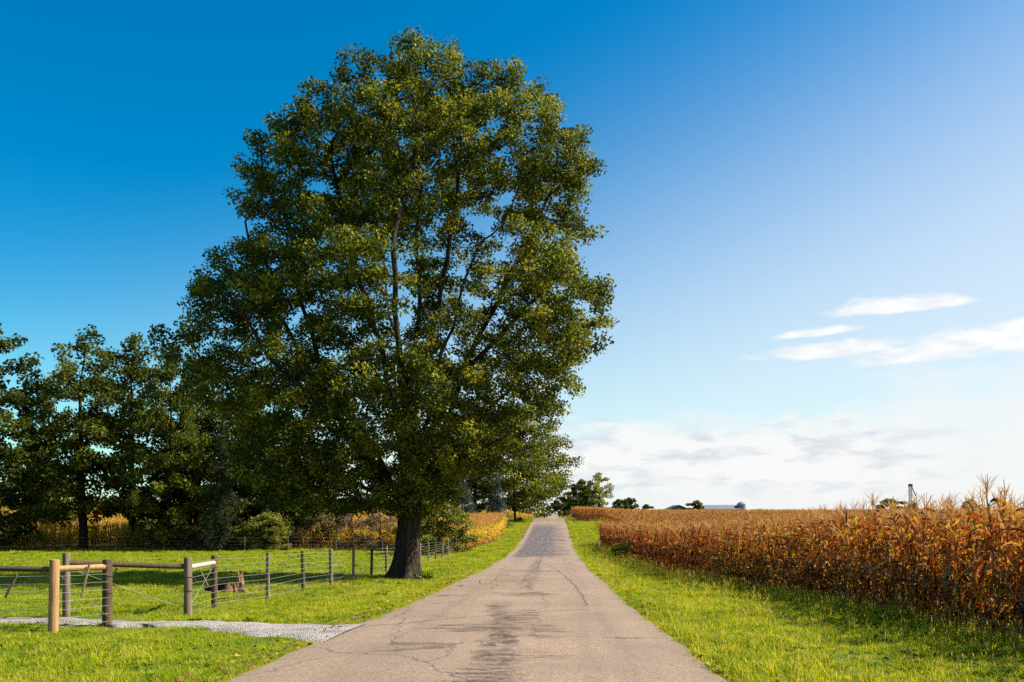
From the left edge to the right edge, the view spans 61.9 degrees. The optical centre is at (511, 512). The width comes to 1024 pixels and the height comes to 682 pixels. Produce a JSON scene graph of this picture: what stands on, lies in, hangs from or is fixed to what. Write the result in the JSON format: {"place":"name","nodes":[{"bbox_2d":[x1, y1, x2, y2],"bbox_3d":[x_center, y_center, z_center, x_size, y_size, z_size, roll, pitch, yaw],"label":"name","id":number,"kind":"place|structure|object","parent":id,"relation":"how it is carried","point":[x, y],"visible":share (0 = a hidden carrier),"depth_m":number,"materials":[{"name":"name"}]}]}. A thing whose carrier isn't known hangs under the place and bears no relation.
{"place":"outdoors","nodes":[
{"label":"outdoors","id":0,"kind":"place"},
{"bbox_2d":[0,617,362,642],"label":"driveway","id":1,"kind":"structure","parent":0,"point":[306,632],"depth_m":15.54,"materials":[{"name":"stone"}]},
{"bbox_2d":[227,513,727,681],"bbox_3d":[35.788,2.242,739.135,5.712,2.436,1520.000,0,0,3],"label":"road","id":2,"kind":"structure","parent":0,"point":[563,614],"depth_m":13.44,"materials":[{"name":"grey asphalt"}]},
{"bbox_2d":[0,513,1023,681],"bbox_3d":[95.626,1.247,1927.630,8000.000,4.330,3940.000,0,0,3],"label":"ground","id":3,"kind":"structure","parent":0,"point":[132,618],"depth_m":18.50,"materials":[{"name":"green plant"}]},
{"bbox_2d":[0,323,72,548],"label":"maple tree","id":4,"kind":"object","parent":3,"relation":"on","point":[17,399],"visible":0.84,"depth_m":74.26,"materials":[{"name":"green plant"}]},
{"bbox_2d":[0,376,87,535],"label":"maple tree","id":5,"kind":"object","parent":3,"relation":"on","point":[51,408],"visible":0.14,"depth_m":84.93,"materials":[{"name":"green plant"}]},
{"bbox_2d":[0,559,112,632],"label":"wire fence","id":6,"kind":"object","parent":3,"relation":"on","point":[54,569],"visible":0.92,"depth_m":15.22,"materials":[{"name":"beige wood"}]},
{"bbox_2d":[1,324,143,549],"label":"maple tree","id":7,"kind":"object","parent":3,"relation":"on","point":[83,506],"visible":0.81,"depth_m":74.89,"materials":[{"name":"green plant"}]},
{"bbox_2d":[0,553,183,616],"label":"wire fence","id":8,"kind":"object","parent":3,"relation":"on","point":[66,560],"visible":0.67,"depth_m":17.49,"materials":[{"name":"brown wood"}]},
{"bbox_2d":[71,332,202,547],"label":"maple tree","id":9,"kind":"object","parent":3,"relation":"on","point":[144,375],"visible":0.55,"depth_m":77.26,"materials":[{"name":"green plant"}]},
{"bbox_2d":[113,357,219,548],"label":"maple tree","id":10,"kind":"object","parent":3,"relation":"on","point":[163,425],"visible":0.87,"depth_m":74.43,"materials":[{"name":"green plant"}]},
{"bbox_2d":[153,521,200,549],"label":"shrub","id":11,"kind":"object","parent":3,"relation":"on","point":[178,542],"visible":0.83,"depth_m":74.76,"materials":[{"name":"green plant"}]},
{"bbox_2d":[123,420,251,547],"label":"maple tree","id":12,"kind":"object","parent":3,"relation":"on","point":[188,476],"visible":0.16,"depth_m":78.25,"materials":[{"name":"green plant"}]},
{"bbox_2d":[145,380,243,524],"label":"maple tree","id":13,"kind":"object","parent":3,"relation":"on","point":[210,418],"visible":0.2,"depth_m":78.96,"materials":[{"name":"green plant"}]},
{"bbox_2d":[190,423,246,551],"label":"conifer tree","id":14,"kind":"object","parent":3,"relation":"on","point":[214,535],"visible":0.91,"depth_m":73.88,"materials":[{"name":"green plant"}]},
{"bbox_2d":[0,536,442,551],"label":"wire fence","id":15,"kind":"object","parent":3,"relation":"on","point":[62,537],"visible":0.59,"depth_m":73.47,"materials":[{"name":"metal"}]},
{"bbox_2d":[204,570,247,593],"bbox_3d":[-8.644,2.114,25.969,1.410,0.784,0.799,0,0,3],"label":"tree stump","id":16,"kind":"object","parent":3,"relation":"on","point":[229,586],"visible":0.84,"depth_m":25.84,"materials":[{"name":"brown wood"}]},
{"bbox_2d":[203,388,277,530],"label":"maple tree","id":17,"kind":"object","parent":3,"relation":"on","point":[212,426],"visible":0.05,"depth_m":81.68,"materials":[{"name":"green plant"}]},
{"bbox_2d":[224,524,262,549],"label":"shrub","id":18,"kind":"object","parent":3,"relation":"on","point":[239,532],"visible":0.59,"depth_m":74.00,"materials":[{"name":"green plant"}]},
{"bbox_2d":[0,497,507,549],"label":"corn field","id":19,"kind":"structure","parent":3,"relation":"on","point":[489,527],"depth_m":79.25,"materials":[{"name":"yellow plant"}]},
{"bbox_2d":[191,410,327,544],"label":"maple tree","id":20,"kind":"object","parent":3,"relation":"on","point":[252,508],"visible":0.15,"depth_m":77.91,"materials":[{"name":"green plant"}]},
{"bbox_2d":[237,509,291,550],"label":"shrub","id":21,"kind":"object","parent":3,"relation":"on","point":[269,519],"visible":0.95,"depth_m":73.75,"materials":[{"name":"green plant"}]},
{"bbox_2d":[264,514,312,548],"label":"brush","id":22,"kind":"object","parent":3,"relation":"on","point":[290,541],"visible":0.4,"depth_m":76.31,"materials":[{"name":"green plant"}]},
{"bbox_2d":[254,437,358,546],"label":"maple tree","id":23,"kind":"object","parent":3,"relation":"on","point":[296,524],"visible":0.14,"depth_m":77.56,"materials":[{"name":"green plant"}]},
{"bbox_2d":[292,513,349,548],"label":"brush","id":24,"kind":"object","parent":3,"relation":"on","point":[326,520],"visible":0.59,"depth_m":77.03,"materials":[{"name":"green plant"}]},
{"bbox_2d":[184,538,458,615],"bbox_3d":[-5.856,2.288,44.212,0.555,2.622,51.467,0,0,3],"label":"wire fence","id":25,"kind":"object","parent":3,"relation":"on","point":[189,566],"visible":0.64,"depth_m":23.16,"materials":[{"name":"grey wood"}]},
{"bbox_2d":[324,510,384,549],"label":"brush","id":26,"kind":"object","parent":3,"relation":"on","point":[347,518],"visible":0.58,"depth_m":76.90,"materials":[{"name":"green plant"}]},
{"bbox_2d":[348,513,397,550],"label":"brush","id":27,"kind":"object","parent":3,"relation":"on","point":[371,529],"visible":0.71,"depth_m":75.65,"materials":[{"name":"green plant"}]},
{"bbox_2d":[146,25,619,579],"bbox_3d":[-4.923,-8.113,35.705,19.208,22.169,14.294,0,0,3],"label":"shade tree","id":28,"kind":"object","parent":3,"relation":"on","point":[428,387],"visible":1,"depth_m":33.25,"materials":[{"name":"green plant"}]},
{"bbox_2d":[3,566,844,681],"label":"fallen leaves","id":29,"kind":"object","parent":3,"relation":"on","point":[363,617],"visible":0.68,"depth_m":17.84,"materials":[{"name":"plant"}]},
{"bbox_2d":[392,439,478,511],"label":"maple tree","id":30,"kind":"object","parent":3,"relation":"on","point":[445,483],"visible":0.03,"depth_m":131.31,"materials":[{"name":"green plant"}]},
{"bbox_2d":[363,500,534,517],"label":"corn field","id":31,"kind":"structure","parent":3,"relation":"on","point":[518,514],"depth_m":170.25,"materials":[{"name":"yellow plant"}]},
{"bbox_2d":[420,496,479,554],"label":"shrub","id":32,"kind":"object","parent":3,"relation":"on","point":[438,535],"visible":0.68,"depth_m":66.32,"materials":[{"name":"green plant"}]},
{"bbox_2d":[451,476,481,514],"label":"spruce tree","id":33,"kind":"object","parent":3,"relation":"on","point":[468,508],"visible":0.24,"depth_m":119.61,"materials":[{"name":"green plant"}]},
{"bbox_2d":[455,419,504,513],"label":"maple tree","id":34,"kind":"object","parent":3,"relation":"on","point":[481,505],"visible":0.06,"depth_m":148.68,"materials":[{"name":"green plant"}]},
{"bbox_2d":[485,476,512,527],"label":"spruce tree","id":35,"kind":"object","parent":3,"relation":"on","point":[497,500],"visible":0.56,"depth_m":121.06,"materials":[{"name":"green plant"}]},
{"bbox_2d":[463,406,584,519],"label":"maple tree","id":36,"kind":"object","parent":3,"relation":"on","point":[535,493],"visible":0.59,"depth_m":138.40,"materials":[{"name":"green plant"}]},
{"bbox_2d":[561,479,597,515],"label":"roadside tree","id":37,"kind":"object","parent":3,"relation":"on","point":[580,484],"visible":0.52,"depth_m":273.45,"materials":[{"name":"green plant"}]},
{"bbox_2d":[571,485,598,507],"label":"roadside tree","id":38,"kind":"object","parent":3,"relation":"on","point":[583,493],"visible":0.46,"depth_m":266.87,"materials":[{"name":"green plant"}]},
{"bbox_2d":[585,472,614,508],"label":"roadside tree","id":39,"kind":"object","parent":3,"relation":"on","point":[599,500],"visible":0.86,"depth_m":260.64,"materials":[{"name":"green plant"}]},
{"bbox_2d":[611,499,630,509],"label":"tree","id":40,"kind":"object","parent":3,"relation":"on","point":[619,503],"visible":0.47,"depth_m":262.55,"materials":[{"name":"green plant"}]},
{"bbox_2d":[609,541,636,558],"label":"weed","id":41,"kind":"object","parent":3,"relation":"on","point":[623,549],"visible":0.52,"depth_m":57.46,"materials":[{"name":"green plant"}]},
{"bbox_2d":[697,505,740,510],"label":"barn","id":42,"kind":"structure","parent":3,"relation":"on","point":[717,507],"depth_m":345.47,"materials":[{"name":"metal"}]},
{"bbox_2d":[757,519,776,586],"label":"corn plant","id":43,"kind":"object","parent":3,"relation":"on","point":[765,557],"visible":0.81,"depth_m":27.42,"materials":[{"name":"brown plant"}]},
{"bbox_2d":[780,515,801,592],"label":"corn plant","id":44,"kind":"object","parent":3,"relation":"on","point":[793,559],"visible":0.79,"depth_m":25.14,"materials":[{"name":"brown plant"}]},
{"bbox_2d":[784,515,802,592],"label":"corn plant","id":45,"kind":"object","parent":3,"relation":"on","point":[792,552],"visible":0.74,"depth_m":25.07,"materials":[{"name":"brown plant"}]},
{"bbox_2d":[568,493,1023,636],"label":"corn field","id":46,"kind":"structure","parent":3,"relation":"on","point":[709,539],"depth_m":39.10,"materials":[{"name":"brown plant"}]},
{"bbox_2d":[815,512,833,599],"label":"corn plant","id":47,"kind":"object","parent":3,"relation":"on","point":[824,562],"visible":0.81,"depth_m":22.06,"materials":[{"name":"brown plant"}]},
{"bbox_2d":[813,504,836,594],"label":"corn plant","id":48,"kind":"object","parent":3,"relation":"on","point":[825,565],"visible":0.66,"depth_m":22.67,"materials":[{"name":"brown plant"}]},
{"bbox_2d":[812,507,840,590],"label":"corn plant","id":49,"kind":"object","parent":3,"relation":"on","point":[819,510],"visible":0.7,"depth_m":22.41,"materials":[{"name":"brown plant"}]},
{"bbox_2d":[827,505,848,590],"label":"corn plant","id":50,"kind":"object","parent":3,"relation":"on","point":[835,525],"visible":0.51,"depth_m":21.59,"materials":[{"name":"brown plant"}]},
{"bbox_2d":[825,514,851,599],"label":"corn plant","id":51,"kind":"object","parent":3,"relation":"on","point":[837,521],"visible":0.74,"depth_m":21.19,"materials":[{"name":"brown plant"}]},
{"bbox_2d":[826,513,854,601],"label":"corn plant","id":52,"kind":"object","parent":3,"relation":"on","point":[840,555],"visible":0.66,"depth_m":21.04,"materials":[{"name":"brown plant"}]},
{"bbox_2d":[829,500,853,602],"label":"corn plant","id":53,"kind":"object","parent":3,"relation":"on","point":[840,557],"visible":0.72,"depth_m":21.45,"materials":[{"name":"brown plant"}]},
{"bbox_2d":[826,512,861,597],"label":"corn plant","id":54,"kind":"object","parent":3,"relation":"on","point":[845,555],"visible":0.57,"depth_m":21.35,"materials":[{"name":"brown plant"}]},
{"bbox_2d":[838,502,863,604],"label":"corn plant","id":55,"kind":"object","parent":3,"relation":"on","point":[846,540],"visible":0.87,"depth_m":20.00,"materials":[{"name":"brown plant"}]},
{"bbox_2d":[842,524,861,601],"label":"corn plant","id":56,"kind":"object","parent":3,"relation":"on","point":[849,588],"visible":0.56,"depth_m":20.41,"materials":[{"name":"brown plant"}]},
{"bbox_2d":[841,500,867,602],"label":"corn plant","id":57,"kind":"object","parent":3,"relation":"on","point":[855,553],"visible":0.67,"depth_m":20.16,"materials":[{"name":"brown plant"}]},
{"bbox_2d":[850,511,869,604],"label":"corn plant","id":58,"kind":"object","parent":3,"relation":"on","point":[856,537],"visible":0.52,"depth_m":20.22,"materials":[{"name":"brown plant"}]},
{"bbox_2d":[848,497,873,606],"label":"corn plant","id":59,"kind":"object","parent":3,"relation":"on","point":[863,511],"visible":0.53,"depth_m":19.77,"materials":[{"name":"brown plant"}]},
{"bbox_2d":[851,522,879,607],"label":"corn plant","id":60,"kind":"object","parent":3,"relation":"on","point":[868,535],"visible":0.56,"depth_m":19.46,"materials":[{"name":"brown plant"}]},
{"bbox_2d":[850,501,883,606],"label":"corn plant","id":61,"kind":"object","parent":3,"relation":"on","point":[868,580],"visible":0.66,"depth_m":19.53,"materials":[{"name":"brown plant"}]},
{"bbox_2d":[856,508,883,608],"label":"corn plant","id":62,"kind":"object","parent":3,"relation":"on","point":[871,557],"visible":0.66,"depth_m":19.17,"materials":[{"name":"brown plant"}]},
{"bbox_2d":[854,493,887,604],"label":"corn plant","id":63,"kind":"object","parent":3,"relation":"on","point":[871,586],"visible":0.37,"depth_m":19.86,"materials":[{"name":"brown plant"}]},
{"bbox_2d":[863,500,890,607],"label":"corn plant","id":64,"kind":"object","parent":3,"relation":"on","point":[875,562],"visible":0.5,"depth_m":19.03,"materials":[{"name":"brown plant"}]},
{"bbox_2d":[857,492,897,606],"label":"corn plant","id":65,"kind":"object","parent":3,"relation":"on","point":[869,523],"visible":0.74,"depth_m":18.49,"materials":[{"name":"brown plant"}]},
{"bbox_2d":[868,517,892,605],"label":"corn plant","id":66,"kind":"object","parent":3,"relation":"on","point":[888,573],"visible":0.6,"depth_m":18.40,"materials":[{"name":"brown plant"}]},
{"bbox_2d":[869,507,898,606],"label":"corn plant","id":67,"kind":"object","parent":3,"relation":"on","point":[887,532],"visible":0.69,"depth_m":18.29,"materials":[{"name":"brown plant"}]},
{"bbox_2d":[868,500,904,607],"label":"corn plant","id":68,"kind":"object","parent":3,"relation":"on","point":[874,539],"visible":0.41,"depth_m":18.70,"materials":[{"name":"brown plant"}]},
{"bbox_2d":[870,514,907,610],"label":"corn plant","id":69,"kind":"object","parent":3,"relation":"on","point":[882,564],"visible":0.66,"depth_m":18.23,"materials":[{"name":"brown plant"}]},
{"bbox_2d":[874,519,906,607],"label":"corn plant","id":70,"kind":"object","parent":3,"relation":"on","point":[884,550],"visible":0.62,"depth_m":17.98,"materials":[{"name":"brown plant"}]},
{"bbox_2d":[872,499,910,610],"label":"corn plant","id":71,"kind":"object","parent":3,"relation":"on","point":[891,560],"visible":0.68,"depth_m":18.04,"materials":[{"name":"brown plant"}]},
{"bbox_2d":[883,510,909,607],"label":"corn plant","id":72,"kind":"object","parent":3,"relation":"on","point":[901,583],"visible":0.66,"depth_m":17.73,"materials":[{"name":"brown plant"}]},
{"bbox_2d":[876,496,918,611],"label":"corn plant","id":73,"kind":"object","parent":3,"relation":"on","point":[899,564],"visible":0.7,"depth_m":17.41,"materials":[{"name":"brown plant"}]},
{"bbox_2d":[887,499,930,610],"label":"corn plant","id":74,"kind":"object","parent":3,"relation":"on","point":[905,536],"visible":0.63,"depth_m":17.60,"materials":[{"name":"brown plant"}]},
{"bbox_2d":[895,499,932,611],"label":"corn plant","id":75,"kind":"object","parent":3,"relation":"on","point":[912,563],"visible":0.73,"depth_m":17.05,"materials":[{"name":"brown plant"}]},
{"bbox_2d":[901,492,929,617],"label":"corn plant","id":76,"kind":"object","parent":3,"relation":"on","point":[909,542],"visible":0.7,"depth_m":16.98,"materials":[{"name":"brown plant"}]},
{"bbox_2d":[893,493,941,600],"bbox_3d":[8.280,0.890,17.338,0.628,2.570,0.812,0,0,-31],"label":"corn plant","id":77,"kind":"object","parent":3,"relation":"on","point":[928,526],"visible":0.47,"depth_m":17.34,"materials":[{"name":"brown plant"}]},
{"bbox_2d":[898,509,939,612],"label":"corn plant","id":78,"kind":"object","parent":3,"relation":"on","point":[921,546],"visible":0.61,"depth_m":16.78,"materials":[{"name":"brown plant"}]},
{"bbox_2d":[909,519,932,618],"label":"corn plant","id":79,"kind":"object","parent":3,"relation":"on","point":[920,569],"visible":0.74,"depth_m":16.70,"materials":[{"name":"brown plant"}]},
{"bbox_2d":[913,512,941,619],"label":"corn plant","id":80,"kind":"object","parent":3,"relation":"on","point":[926,567],"visible":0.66,"depth_m":16.51,"materials":[{"name":"brown plant"}]},
{"bbox_2d":[915,511,942,621],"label":"corn plant","id":81,"kind":"object","parent":3,"relation":"on","point":[926,584],"visible":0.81,"depth_m":16.23,"materials":[{"name":"brown plant"}]},
{"bbox_2d":[913,510,950,622],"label":"corn plant","id":82,"kind":"object","parent":3,"relation":"on","point":[927,578],"visible":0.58,"depth_m":16.38,"materials":[{"name":"brown plant"}]},
{"bbox_2d":[925,521,949,620],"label":"corn plant","id":83,"kind":"object","parent":3,"relation":"on","point":[935,570],"visible":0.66,"depth_m":15.99,"materials":[{"name":"brown plant"}]},
{"bbox_2d":[918,516,965,622],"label":"corn plant","id":84,"kind":"object","parent":3,"relation":"on","point":[938,577],"visible":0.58,"depth_m":15.96,"materials":[{"name":"brown plant"}]},
{"bbox_2d":[921,497,964,625],"bbox_3d":[7.788,0.926,15.412,0.729,2.490,0.592,0,0,20],"label":"corn plant","id":85,"kind":"object","parent":3,"relation":"on","point":[946,569],"visible":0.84,"depth_m":15.46,"materials":[{"name":"brown plant"}]},
{"bbox_2d":[931,504,964,624],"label":"corn plant","id":86,"kind":"object","parent":3,"relation":"on","point":[944,570],"visible":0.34,"depth_m":15.79,"materials":[{"name":"brown plant"}]},
{"bbox_2d":[936,501,964,626],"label":"corn plant","id":87,"kind":"object","parent":3,"relation":"on","point":[951,534],"visible":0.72,"depth_m":15.30,"materials":[{"name":"brown plant"}]},
{"bbox_2d":[934,499,968,619],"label":"corn plant","id":88,"kind":"object","parent":3,"relation":"on","point":[941,580],"visible":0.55,"depth_m":15.61,"materials":[{"name":"brown plant"}]},
{"bbox_2d":[938,508,966,626],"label":"corn plant","id":89,"kind":"object","parent":3,"relation":"on","point":[951,562],"visible":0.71,"depth_m":15.29,"materials":[{"name":"brown plant"}]},
{"bbox_2d":[935,507,977,627],"bbox_3d":[7.805,1.026,15.000,0.750,2.245,0.430,0,0,13],"label":"corn plant","id":90,"kind":"object","parent":3,"relation":"on","point":[948,565],"visible":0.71,"depth_m":15.01,"materials":[{"name":"brown plant"}]},
{"bbox_2d":[953,504,987,628],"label":"corn plant","id":91,"kind":"object","parent":3,"relation":"on","point":[964,576],"visible":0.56,"depth_m":14.86,"materials":[{"name":"brown plant"}]},
{"bbox_2d":[955,519,994,630],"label":"corn plant","id":92,"kind":"object","parent":3,"relation":"on","point":[962,573],"visible":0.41,"depth_m":14.70,"materials":[{"name":"brown plant"}]},
{"bbox_2d":[959,489,991,630],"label":"corn plant","id":93,"kind":"object","parent":3,"relation":"on","point":[975,574],"visible":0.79,"depth_m":14.13,"materials":[{"name":"brown plant"}]},
{"bbox_2d":[950,486,1002,625],"bbox_3d":[8.121,0.832,14.881,0.875,2.620,0.502,0,0,17],"label":"corn plant","id":94,"kind":"object","parent":3,"relation":"on","point":[973,586],"visible":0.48,"depth_m":14.86,"materials":[{"name":"brown plant"}]},
{"bbox_2d":[958,500,1017,628],"bbox_3d":[8.005,0.943,14.310,0.569,2.336,0.853,0,0,-39],"label":"corn plant","id":95,"kind":"object","parent":3,"relation":"on","point":[984,574],"visible":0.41,"depth_m":14.30,"materials":[{"name":"brown plant"}]},
{"bbox_2d":[961,475,1022,633],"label":"corn plant","id":96,"kind":"object","parent":3,"relation":"on","point":[995,569],"visible":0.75,"depth_m":13.68,"materials":[{"name":"brown plant"}]},
{"bbox_2d":[965,473,1021,635],"bbox_3d":[7.641,0.728,13.446,0.659,2.699,0.853,0,0,-32],"label":"corn plant","id":97,"kind":"object","parent":3,"relation":"on","point":[994,546],"visible":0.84,"depth_m":13.48,"materials":[{"name":"brown plant"}]},
{"bbox_2d":[969,480,1017,635],"bbox_3d":[7.750,0.761,13.755,0.522,2.648,0.907,0,0,10],"label":"corn plant","id":98,"kind":"object","parent":3,"relation":"on","point":[993,573],"visible":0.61,"depth_m":13.71,"materials":[{"name":"brown plant"}]},
{"bbox_2d":[973,505,1014,633],"bbox_3d":[7.887,0.977,13.908,0.706,2.232,0.545,0,0,-14],"label":"corn plant","id":99,"kind":"object","parent":3,"relation":"on","point":[992,583],"visible":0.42,"depth_m":13.84,"materials":[{"name":"brown plant"}]},
{"bbox_2d":[977,500,1013,630],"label":"corn plant","id":100,"kind":"object","parent":3,"relation":"on","point":[1002,560],"visible":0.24,"depth_m":14.44,"materials":[{"name":"brown plant"}]},
{"bbox_2d":[976,490,1023,627],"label":"corn plant","id":101,"kind":"object","parent":3,"relation":"on","point":[1010,501],"visible":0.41,"depth_m":13.76,"materials":[{"name":"brown plant"}]},
{"bbox_2d":[978,489,1023,635],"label":"corn plant","id":102,"kind":"object","parent":3,"relation":"on","point":[1005,584],"visible":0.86,"depth_m":13.36,"materials":[{"name":"brown plant"}]},
{"bbox_2d":[995,497,1023,637],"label":"corn plant","id":103,"kind":"object","parent":3,"relation":"on","point":[1017,598],"visible":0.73,"depth_m":13.12,"materials":[{"name":"brown plant"}]},
{"bbox_2d":[1002,520,1022,635],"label":"corn plant","id":104,"kind":"object","parent":3,"relation":"on","point":[1018,540],"visible":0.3,"depth_m":14.62,"materials":[{"name":"brown plant"}]},
{"bbox_2d":[0,0,1023,512],"label":"sky","id":105,"kind":"structure","parent":0,"point":[812,211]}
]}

